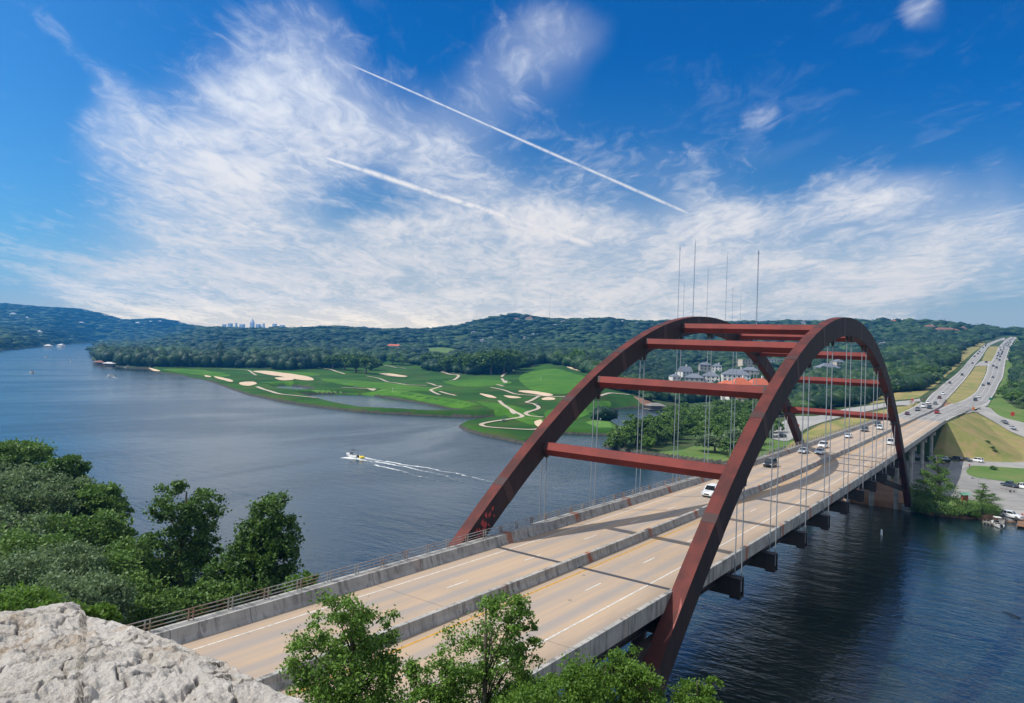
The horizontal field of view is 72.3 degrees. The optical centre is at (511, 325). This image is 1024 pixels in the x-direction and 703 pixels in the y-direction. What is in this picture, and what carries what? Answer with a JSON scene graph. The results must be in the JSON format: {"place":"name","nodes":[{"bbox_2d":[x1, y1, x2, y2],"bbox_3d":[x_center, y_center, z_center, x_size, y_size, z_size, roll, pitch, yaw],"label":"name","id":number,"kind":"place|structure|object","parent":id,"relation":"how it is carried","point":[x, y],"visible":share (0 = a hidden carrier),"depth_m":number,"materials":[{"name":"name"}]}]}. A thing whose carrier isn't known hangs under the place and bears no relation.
{"place":"outdoors","nodes":[
{"label":"outdoors","id":0,"kind":"place"},
{"bbox_2d":[479,400,536,429],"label":"cart path","id":1,"kind":"structure","parent":0,"point":[512,411],"depth_m":379.99,"materials":[{"name":"concrete"}]},
{"bbox_2d":[0,343,1023,702],"bbox_3d":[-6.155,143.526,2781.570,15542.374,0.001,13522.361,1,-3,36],"label":"water","id":2,"kind":"structure","parent":0,"point":[862,603],"depth_m":168.32,"materials":[{"name":"blue liquid"}]},
{"bbox_2d":[127,316,945,702],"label":"arch bridge","id":3,"kind":"structure","parent":2,"relation":"in","point":[601,578],"depth_m":76.88,"materials":[{"name":"red metal"}]},
{"bbox_2d":[701,483,716,496],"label":"estate car","id":4,"kind":"object","parent":3,"relation":"on","point":[709,489],"visible":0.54,"depth_m":113.10,"materials":[{"name":"white"}]},
{"bbox_2d":[763,457,776,466],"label":"estate car","id":5,"kind":"object","parent":3,"relation":"on","point":[768,461],"visible":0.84,"depth_m":151.10,"materials":[{"name":"grey"}]},
{"bbox_2d":[643,403,665,409],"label":"boathouse","id":6,"kind":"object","parent":2,"relation":"in","point":[655,406],"visible":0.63,"depth_m":531.93,"materials":[{"name":"grey wood"}]},
{"bbox_2d":[1004,511,1023,521],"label":"boat ramp","id":7,"kind":"object","parent":2,"relation":"in","point":[1019,512],"visible":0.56,"depth_m":188.45,"materials":[{"name":"concrete"}]},
{"bbox_2d":[1000,509,1022,518],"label":"boat","id":8,"kind":"object","parent":7,"relation":"on","point":[1010,513],"visible":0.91,"depth_m":186.11,"materials":[{"name":"white"}]},
{"bbox_2d":[0,305,1023,521],"bbox_3d":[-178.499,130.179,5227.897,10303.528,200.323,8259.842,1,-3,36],"label":"terrain","id":9,"kind":"structure","parent":0,"point":[965,435],"depth_m":453.16,"materials":[{"name":"green plant"}]},
{"bbox_2d":[162,369,229,376],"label":"fairway","id":10,"kind":"structure","parent":9,"relation":"on","point":[202,372],"depth_m":762.95,"materials":[{"name":"green plant"}]},
{"bbox_2d":[260,381,293,385],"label":"fairway","id":11,"kind":"structure","parent":9,"relation":"on","point":[280,383],"depth_m":641.72,"materials":[{"name":"green plant"}]},
{"bbox_2d":[253,371,313,379],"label":"sand bunker","id":12,"kind":"object","parent":9,"relation":"on","point":[296,376],"visible":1,"depth_m":754.43},
{"bbox_2d":[263,370,319,375],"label":"fairway","id":13,"kind":"structure","parent":9,"relation":"on","point":[305,374],"depth_m":796.11,"materials":[{"name":"green plant"}]},
{"bbox_2d":[322,354,341,368],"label":"leafy tree","id":14,"kind":"object","parent":9,"relation":"on","point":[329,359],"visible":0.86,"depth_m":871.40,"materials":[{"name":"green plant"}]},
{"bbox_2d":[336,353,352,369],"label":"leafy tree","id":15,"kind":"object","parent":9,"relation":"on","point":[341,358],"visible":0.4,"depth_m":866.15,"materials":[{"name":"green plant"}]},
{"bbox_2d":[342,354,364,372],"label":"leafy tree","id":16,"kind":"object","parent":9,"relation":"on","point":[353,361],"visible":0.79,"depth_m":823.23,"materials":[{"name":"green plant"}]},
{"bbox_2d":[359,354,380,373],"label":"leafy tree","id":17,"kind":"object","parent":9,"relation":"on","point":[369,363],"visible":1,"depth_m":809.14,"materials":[{"name":"green plant"}]},
{"bbox_2d":[321,378,442,390],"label":"fairway","id":18,"kind":"structure","parent":9,"relation":"on","point":[370,384],"depth_m":609.37,"materials":[{"name":"green plant"}]},
{"bbox_2d":[336,390,478,407],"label":"fairway","id":19,"kind":"structure","parent":9,"relation":"on","point":[441,402],"depth_m":505.60,"materials":[{"name":"green plant"}]},
{"bbox_2d":[429,352,448,360],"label":"leafy tree","id":20,"kind":"object","parent":9,"relation":"on","point":[439,357],"visible":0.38,"depth_m":935.94,"materials":[{"name":"green plant"}]},
{"bbox_2d":[438,354,456,368],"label":"leafy tree","id":21,"kind":"object","parent":9,"relation":"on","point":[449,360],"visible":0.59,"depth_m":863.33,"materials":[{"name":"green plant"}]},
{"bbox_2d":[453,353,475,373],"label":"leafy tree","id":22,"kind":"object","parent":9,"relation":"on","point":[459,360],"visible":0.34,"depth_m":823.85,"materials":[{"name":"green plant"}]},
{"bbox_2d":[443,379,511,386],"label":"fairway","id":23,"kind":"structure","parent":9,"relation":"on","point":[475,383],"depth_m":662.62,"materials":[{"name":"green plant"}]},
{"bbox_2d":[462,353,497,368],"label":"leafy tree","id":24,"kind":"object","parent":9,"relation":"on","point":[468,360],"visible":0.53,"depth_m":790.17,"materials":[{"name":"green plant"}]},
{"bbox_2d":[473,351,507,374],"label":"leafy tree","id":25,"kind":"object","parent":9,"relation":"on","point":[488,361],"visible":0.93,"depth_m":782.66,"materials":[{"name":"green plant"}]},
{"bbox_2d":[486,348,520,373],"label":"leafy tree","id":26,"kind":"object","parent":9,"relation":"on","point":[504,357],"visible":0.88,"depth_m":791.95,"materials":[{"name":"green plant"}]},
{"bbox_2d":[478,402,543,424],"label":"fairway","id":27,"kind":"structure","parent":9,"relation":"on","point":[499,409],"depth_m":422.38,"materials":[{"name":"green plant"}]},
{"bbox_2d":[0,303,1023,420],"bbox_3d":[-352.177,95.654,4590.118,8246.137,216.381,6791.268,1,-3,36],"label":"woodland","id":28,"kind":"object","parent":9,"relation":"on","point":[908,341],"visible":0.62,"depth_m":1346.41,"materials":[{"name":"green plant"}]},
{"bbox_2d":[506,350,527,366],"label":"leafy tree","id":29,"kind":"object","parent":9,"relation":"on","point":[519,359],"visible":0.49,"depth_m":829.03,"materials":[{"name":"green plant"}]},
{"bbox_2d":[519,390,552,395],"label":"sand bunker","id":30,"kind":"object","parent":9,"relation":"on","point":[538,393],"visible":1,"depth_m":545.73},
{"bbox_2d":[519,368,584,393],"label":"fairway","id":31,"kind":"structure","parent":9,"relation":"on","point":[555,381],"depth_m":672.64,"materials":[{"name":"green plant"}]},
{"bbox_2d":[569,348,584,359],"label":"leafy tree","id":32,"kind":"object","parent":9,"relation":"on","point":[574,352],"visible":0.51,"depth_m":840.37,"materials":[{"name":"green plant"}]},
{"bbox_2d":[544,401,610,418],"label":"fairway","id":33,"kind":"structure","parent":9,"relation":"on","point":[585,412],"depth_m":479.07,"materials":[{"name":"green plant"}]},
{"bbox_2d":[603,436,624,448],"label":"leafy tree","id":34,"kind":"object","parent":9,"relation":"on","point":[610,442],"visible":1,"depth_m":295.75,"materials":[{"name":"green plant"}]},
{"bbox_2d":[611,421,638,446],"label":"leafy tree","id":35,"kind":"object","parent":9,"relation":"on","point":[623,434],"visible":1,"depth_m":292.64,"materials":[{"name":"green plant"}]},
{"bbox_2d":[617,413,652,444],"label":"leafy tree","id":36,"kind":"object","parent":9,"relation":"on","point":[639,427],"visible":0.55,"depth_m":302.07,"materials":[{"name":"green plant"}]},
{"bbox_2d":[639,436,655,449],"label":"leafy tree","id":37,"kind":"object","parent":9,"relation":"on","point":[649,441],"visible":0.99,"depth_m":287.51,"materials":[{"name":"green plant"}]},
{"bbox_2d":[639,428,656,445],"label":"leafy tree","id":38,"kind":"object","parent":9,"relation":"on","point":[647,433],"visible":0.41,"depth_m":297.24,"materials":[{"name":"green plant"}]},
{"bbox_2d":[638,425,663,439],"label":"leafy tree","id":39,"kind":"object","parent":9,"relation":"on","point":[658,434],"visible":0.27,"depth_m":305.36,"materials":[{"name":"green plant"}]},
{"bbox_2d":[649,416,669,426],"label":"leafy tree","id":40,"kind":"object","parent":9,"relation":"on","point":[660,421],"visible":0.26,"depth_m":334.04,"materials":[{"name":"green plant"}]},
{"bbox_2d":[661,429,671,443],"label":"leafy tree","id":41,"kind":"object","parent":9,"relation":"on","point":[667,435],"visible":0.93,"depth_m":307.83,"materials":[{"name":"green plant"}]},
{"bbox_2d":[667,422,682,442],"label":"leafy tree","id":42,"kind":"object","parent":9,"relation":"on","point":[671,429],"visible":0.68,"depth_m":314.81,"materials":[{"name":"green plant"}]},
{"bbox_2d":[677,364,692,377],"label":"house","id":43,"kind":"structure","parent":9,"relation":"on","point":[686,370],"depth_m":814.65,"materials":[{"name":"stone"}]},
{"bbox_2d":[682,415,696,434],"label":"leafy tree","id":44,"kind":"object","parent":9,"relation":"on","point":[688,424],"visible":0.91,"depth_m":350.59,"materials":[{"name":"green plant"}]},
{"bbox_2d":[684,372,703,381],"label":"house","id":45,"kind":"structure","parent":9,"relation":"on","point":[693,377],"depth_m":692.92,"materials":[{"name":"stone"}]},
{"bbox_2d":[682,411,706,427],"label":"leafy tree","id":46,"kind":"object","parent":9,"relation":"on","point":[698,420],"visible":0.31,"depth_m":361.87,"materials":[{"name":"green plant"}]},
{"bbox_2d":[687,422,710,436],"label":"leafy tree","id":47,"kind":"object","parent":9,"relation":"on","point":[699,430],"visible":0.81,"depth_m":328.15,"materials":[{"name":"green plant"}]},
{"bbox_2d":[698,361,710,371],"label":"house","id":48,"kind":"structure","parent":9,"relation":"on","point":[702,366],"depth_m":894.14,"materials":[{"name":"stone"}]},
{"bbox_2d":[699,416,720,431],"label":"leafy tree","id":49,"kind":"object","parent":9,"relation":"on","point":[710,425],"visible":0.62,"depth_m":339.63,"materials":[{"name":"green plant"}]},
{"bbox_2d":[702,370,719,382],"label":"house","id":50,"kind":"structure","parent":9,"relation":"on","point":[714,376],"depth_m":697.71,"materials":[{"name":"stone"}]},
{"bbox_2d":[692,432,733,452],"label":"leafy tree","id":51,"kind":"object","parent":9,"relation":"on","point":[702,440],"visible":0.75,"depth_m":286.58,"materials":[{"name":"green plant"}]},
{"bbox_2d":[711,425,729,437],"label":"leafy tree","id":52,"kind":"object","parent":9,"relation":"on","point":[718,432],"visible":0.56,"depth_m":320.02,"materials":[{"name":"green plant"}]},
{"bbox_2d":[718,437,738,454],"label":"leafy tree","id":53,"kind":"object","parent":9,"relation":"on","point":[727,447],"visible":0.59,"depth_m":278.53,"materials":[{"name":"green plant"}]},
{"bbox_2d":[722,427,741,438],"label":"leafy tree","id":54,"kind":"object","parent":9,"relation":"on","point":[736,435],"visible":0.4,"depth_m":301.70,"materials":[{"name":"green plant"}]},
{"bbox_2d":[721,367,750,380],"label":"house","id":55,"kind":"structure","parent":9,"relation":"on","point":[737,373],"depth_m":682.76,"materials":[{"name":"stone"}]},
{"bbox_2d":[729,417,744,433],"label":"leafy tree","id":56,"kind":"object","parent":9,"relation":"on","point":[738,423],"visible":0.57,"depth_m":342.40,"materials":[{"name":"green plant"}]},
{"bbox_2d":[725,375,752,399],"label":"villa","id":57,"kind":"object","parent":9,"relation":"on","point":[741,381],"visible":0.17,"depth_m":585.85,"materials":[{"name":"tile"}]},
{"bbox_2d":[738,359,752,366],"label":"apartment block","id":58,"kind":"structure","parent":9,"relation":"on","point":[741,362],"depth_m":952.73,"materials":[{"name":"white stone"}]},
{"bbox_2d":[742,365,758,375],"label":"house","id":59,"kind":"structure","parent":9,"relation":"on","point":[752,371],"depth_m":733.62,"materials":[{"name":"stone"}]},
{"bbox_2d":[749,376,768,385],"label":"villa","id":60,"kind":"object","parent":9,"relation":"on","point":[761,381],"visible":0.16,"depth_m":590.36,"materials":[{"name":"orange stone"}]},
{"bbox_2d":[915,398,945,419],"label":"road barrier","id":61,"kind":"object","parent":9,"relation":"on","point":[931,411],"visible":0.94,"depth_m":339.72,"materials":[{"name":"concrete"}]},
{"bbox_2d":[909,454,976,515],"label":"leafy tree","id":62,"kind":"object","parent":9,"relation":"on","point":[938,497],"visible":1,"depth_m":189.05,"materials":[{"name":"green plant"}]},
{"bbox_2d":[898,338,1004,418],"bbox_3d":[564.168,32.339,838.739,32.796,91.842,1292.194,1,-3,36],"label":"highway","id":63,"kind":"structure","parent":9,"relation":"on","point":[956,380],"depth_m":495.20,"materials":[{"name":"grey asphalt"}]},
{"bbox_2d":[906,461,1023,520],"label":"parking lot","id":64,"kind":"structure","parent":9,"relation":"on","point":[964,480],"depth_m":232.15,"materials":[{"name":"grey asphalt"}]},
{"bbox_2d":[917,337,1015,421],"bbox_3d":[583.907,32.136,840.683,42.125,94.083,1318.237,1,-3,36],"label":"highway","id":65,"kind":"structure","parent":9,"relation":"on","point":[986,392],"depth_m":475.21,"materials":[{"name":"grey asphalt"}]},
{"bbox_2d":[962,483,1004,514],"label":"leafy tree","id":66,"kind":"object","parent":9,"relation":"on","point":[981,507],"visible":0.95,"depth_m":187.52,"materials":[{"name":"green plant"}]},
{"bbox_2d":[1002,389,1020,403],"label":"leafy tree","id":67,"kind":"object","parent":9,"relation":"on","point":[1011,396],"visible":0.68,"depth_m":403.46,"materials":[{"name":"green plant"}]},
{"bbox_2d":[0,0,1023,327],"label":"sky","id":68,"kind":"structure","parent":0,"point":[296,163],"materials":[{"name":"blue"}]},
{"bbox_2d":[524,396,540,416],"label":"cart path","id":69,"kind":"structure","parent":0,"point":[537,408],"depth_m":446.54,"materials":[{"name":"concrete"}]},
{"bbox_2d":[773,399,919,440],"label":"frontage road","id":70,"kind":"structure","parent":0,"point":[813,420],"depth_m":399.99,"materials":[{"name":"asphalt"}]},
{"bbox_2d":[959,461,1023,468],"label":"ramp road","id":71,"kind":"structure","parent":0,"point":[964,464],"depth_m":278.65,"materials":[{"name":"asphalt"}]},
{"bbox_2d":[966,466,1023,483],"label":"grass island","id":72,"kind":"structure","parent":0,"point":[1015,475],"depth_m":259.22,"materials":[{"name":"plant"}]},
{"bbox_2d":[966,407,1023,436],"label":"slip road","id":73,"kind":"structure","parent":0,"point":[990,413],"depth_m":349.48,"materials":[{"name":"asphalt"}]},
{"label":"hillside","id":74,"kind":"structure","parent":0,"visible":0},
{"bbox_2d":[0,546,40,592],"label":"bush","id":75,"kind":"object","parent":74,"relation":"on","point":[3,566],"visible":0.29,"depth_m":51.30,"materials":[{"name":"green plant"}]},
{"bbox_2d":[0,520,53,560],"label":"bush","id":76,"kind":"object","parent":74,"relation":"on","point":[16,538],"visible":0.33,"depth_m":68.70,"materials":[{"name":"green plant"}]},
{"bbox_2d":[0,437,57,486],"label":"riverside tree","id":77,"kind":"object","parent":74,"relation":"on","point":[19,451],"visible":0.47,"depth_m":108.34,"materials":[{"name":"green plant"}]},
{"bbox_2d":[0,501,65,542],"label":"riverside tree","id":78,"kind":"object","parent":74,"relation":"on","point":[7,518],"visible":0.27,"depth_m":82.46,"materials":[{"name":"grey plant"}]},
{"bbox_2d":[0,455,69,519],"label":"riverside tree","id":79,"kind":"object","parent":74,"relation":"on","point":[11,481],"visible":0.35,"depth_m":99.24,"materials":[{"name":"green plant"}]},
{"bbox_2d":[0,580,72,611],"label":"bush","id":80,"kind":"object","parent":74,"relation":"on","point":[14,600],"visible":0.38,"depth_m":42.50,"materials":[{"name":"green plant"}]},
{"bbox_2d":[0,545,78,589],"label":"bush","id":81,"kind":"object","parent":74,"relation":"on","point":[26,570],"visible":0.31,"depth_m":53.13,"materials":[{"name":"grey plant"}]},
{"bbox_2d":[1,529,87,560],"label":"bush","id":82,"kind":"object","parent":74,"relation":"on","point":[50,540],"visible":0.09,"depth_m":70.06,"materials":[{"name":"green plant"}]},
{"bbox_2d":[37,598,61,606],"bbox_3d":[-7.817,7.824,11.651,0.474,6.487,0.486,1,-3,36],"label":"shrub","id":83,"kind":"object","parent":74,"relation":"on","point":[47,602],"visible":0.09,"depth_m":11.74,"materials":[{"name":"green plant"}]},
{"bbox_2d":[0,473,101,529],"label":"riverside tree","id":84,"kind":"object","parent":74,"relation":"on","point":[52,501],"visible":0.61,"depth_m":95.93,"materials":[{"name":"green plant"}]},
{"bbox_2d":[12,565,105,606],"bbox_3d":[-32.541,23.028,48.799,7.930,12.858,6.588,1,-3,36],"label":"bush","id":85,"kind":"object","parent":74,"relation":"on","point":[82,592],"visible":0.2,"depth_m":48.49,"materials":[{"name":"green plant"}]},
{"bbox_2d":[4,510,117,555],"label":"riverside tree","id":86,"kind":"object","parent":74,"relation":"on","point":[74,525],"visible":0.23,"depth_m":85.45,"materials":[{"name":"green plant"}]},
{"bbox_2d":[34,454,93,490],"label":"riverside tree","id":87,"kind":"object","parent":74,"relation":"on","point":[75,466],"visible":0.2,"depth_m":104.69,"materials":[{"name":"green plant"}]},
{"bbox_2d":[25,538,118,581],"bbox_3d":[-38.898,24.176,60.603,9.140,11.383,7.671,1,-3,36],"label":"bush","id":88,"kind":"object","parent":74,"relation":"on","point":[84,558],"visible":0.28,"depth_m":60.15,"materials":[{"name":"green plant"}]},
{"bbox_2d":[72,600,105,618],"bbox_3d":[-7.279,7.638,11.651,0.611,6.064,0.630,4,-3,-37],"label":"shrub","id":89,"kind":"object","parent":74,"relation":"on","point":[90,611],"visible":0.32,"depth_m":11.78,"materials":[{"name":"green plant"}]},
{"bbox_2d":[63,481,134,526],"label":"riverside tree","id":90,"kind":"object","parent":74,"relation":"on","point":[111,498],"visible":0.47,"depth_m":97.25,"materials":[{"name":"green plant"}]},
{"bbox_2d":[63,565,140,625],"bbox_3d":[-33.331,25.065,55.042,8.411,12.880,6.714,1,-3,36],"label":"bush","id":91,"kind":"object","parent":74,"relation":"on","point":[119,594],"visible":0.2,"depth_m":54.68,"materials":[{"name":"green plant"}]},
{"bbox_2d":[95,601,122,622],"bbox_3d":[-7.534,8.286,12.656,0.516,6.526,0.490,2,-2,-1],"label":"shrub","id":92,"kind":"object","parent":74,"relation":"on","point":[111,612],"visible":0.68,"depth_m":12.74,"materials":[{"name":"green plant"}]},
{"bbox_2d":[82,507,138,550],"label":"riverside tree","id":93,"kind":"object","parent":74,"relation":"on","point":[117,527],"visible":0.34,"depth_m":89.17,"materials":[{"name":"green plant"}]},
{"bbox_2d":[93,550,152,578],"bbox_3d":[-37.935,25.895,64.886,8.835,11.416,7.572,1,-3,36],"label":"bush","id":94,"kind":"object","parent":74,"relation":"on","point":[121,561],"visible":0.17,"depth_m":63.85,"materials":[{"name":"green plant"}]},
{"bbox_2d":[101,534,165,582],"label":"bush","id":95,"kind":"object","parent":74,"relation":"on","point":[142,548],"visible":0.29,"depth_m":76.21,"materials":[{"name":"green plant"}]},
{"bbox_2d":[115,567,170,618],"bbox_3d":[-33.525,26.559,60.890,7.357,10.812,6.513,1,-3,36],"label":"bush","id":96,"kind":"object","parent":74,"relation":"on","point":[143,585],"visible":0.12,"depth_m":61.03,"materials":[{"name":"green plant"}]},
{"bbox_2d":[0,602,304,702],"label":"limestone outcrop","id":97,"kind":"object","parent":74,"relation":"on","point":[68,652],"visible":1,"depth_m":3.69,"materials":[{"name":"white stone"}]},
{"bbox_2d":[122,589,187,630],"bbox_3d":[-30.606,27.558,58.815,6.583,11.318,5.841,1,-3,36],"label":"bush","id":98,"kind":"object","parent":74,"relation":"on","point":[147,606],"visible":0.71,"depth_m":57.64,"materials":[{"name":"green plant"}]},
{"bbox_2d":[156,585,210,620],"bbox_3d":[-30.622,28.764,62.739,7.031,11.268,5.944,1,-3,36],"label":"bush","id":99,"kind":"object","parent":74,"relation":"on","point":[192,598],"visible":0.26,"depth_m":62.12,"materials":[{"name":"green plant"}]},
{"bbox_2d":[139,475,231,590],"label":"broadleaf tree","id":100,"kind":"object","parent":74,"relation":"on","point":[197,549],"visible":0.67,"depth_m":81.98,"materials":[{"name":"green plant"}]},
{"bbox_2d":[186,576,247,613],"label":"bush","id":101,"kind":"object","parent":74,"relation":"on","point":[216,590],"visible":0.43,"depth_m":65.66,"materials":[{"name":"green plant"}]},
{"bbox_2d":[198,490,304,602],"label":"broadleaf tree","id":102,"kind":"object","parent":74,"relation":"on","point":[253,565],"visible":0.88,"depth_m":70.76,"materials":[{"name":"green plant"}]},
{"bbox_2d":[277,569,319,592],"bbox_3d":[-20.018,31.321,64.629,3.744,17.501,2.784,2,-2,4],"label":"shrub","id":103,"kind":"object","parent":74,"relation":"on","point":[306,573],"visible":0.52,"depth_m":64.45,"materials":[{"name":"green plant"}]},
{"bbox_2d":[275,587,416,702],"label":"broadleaf tree","id":104,"kind":"object","parent":74,"relation":"on","point":[384,668],"visible":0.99,"depth_m":25.15,"materials":[{"name":"green plant"}]},
{"bbox_2d":[391,590,547,702],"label":"broadleaf tree","id":105,"kind":"object","parent":74,"relation":"on","point":[450,673],"visible":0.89,"depth_m":24.34,"materials":[{"name":"green plant"}]},
{"bbox_2d":[491,680,582,702],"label":"juniper bush","id":106,"kind":"object","parent":74,"relation":"on","point":[544,693],"visible":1,"depth_m":20.48,"materials":[{"name":"green plant"}]},
{"bbox_2d":[529,643,666,702],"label":"juniper bush","id":107,"kind":"object","parent":74,"relation":"on","point":[588,687],"visible":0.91,"depth_m":22.14,"materials":[{"name":"green plant"}]},
{"bbox_2d":[661,675,724,702],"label":"juniper bush","id":108,"kind":"object","parent":74,"relation":"on","point":[687,686],"visible":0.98,"depth_m":23.47,"materials":[{"name":"green plant"}]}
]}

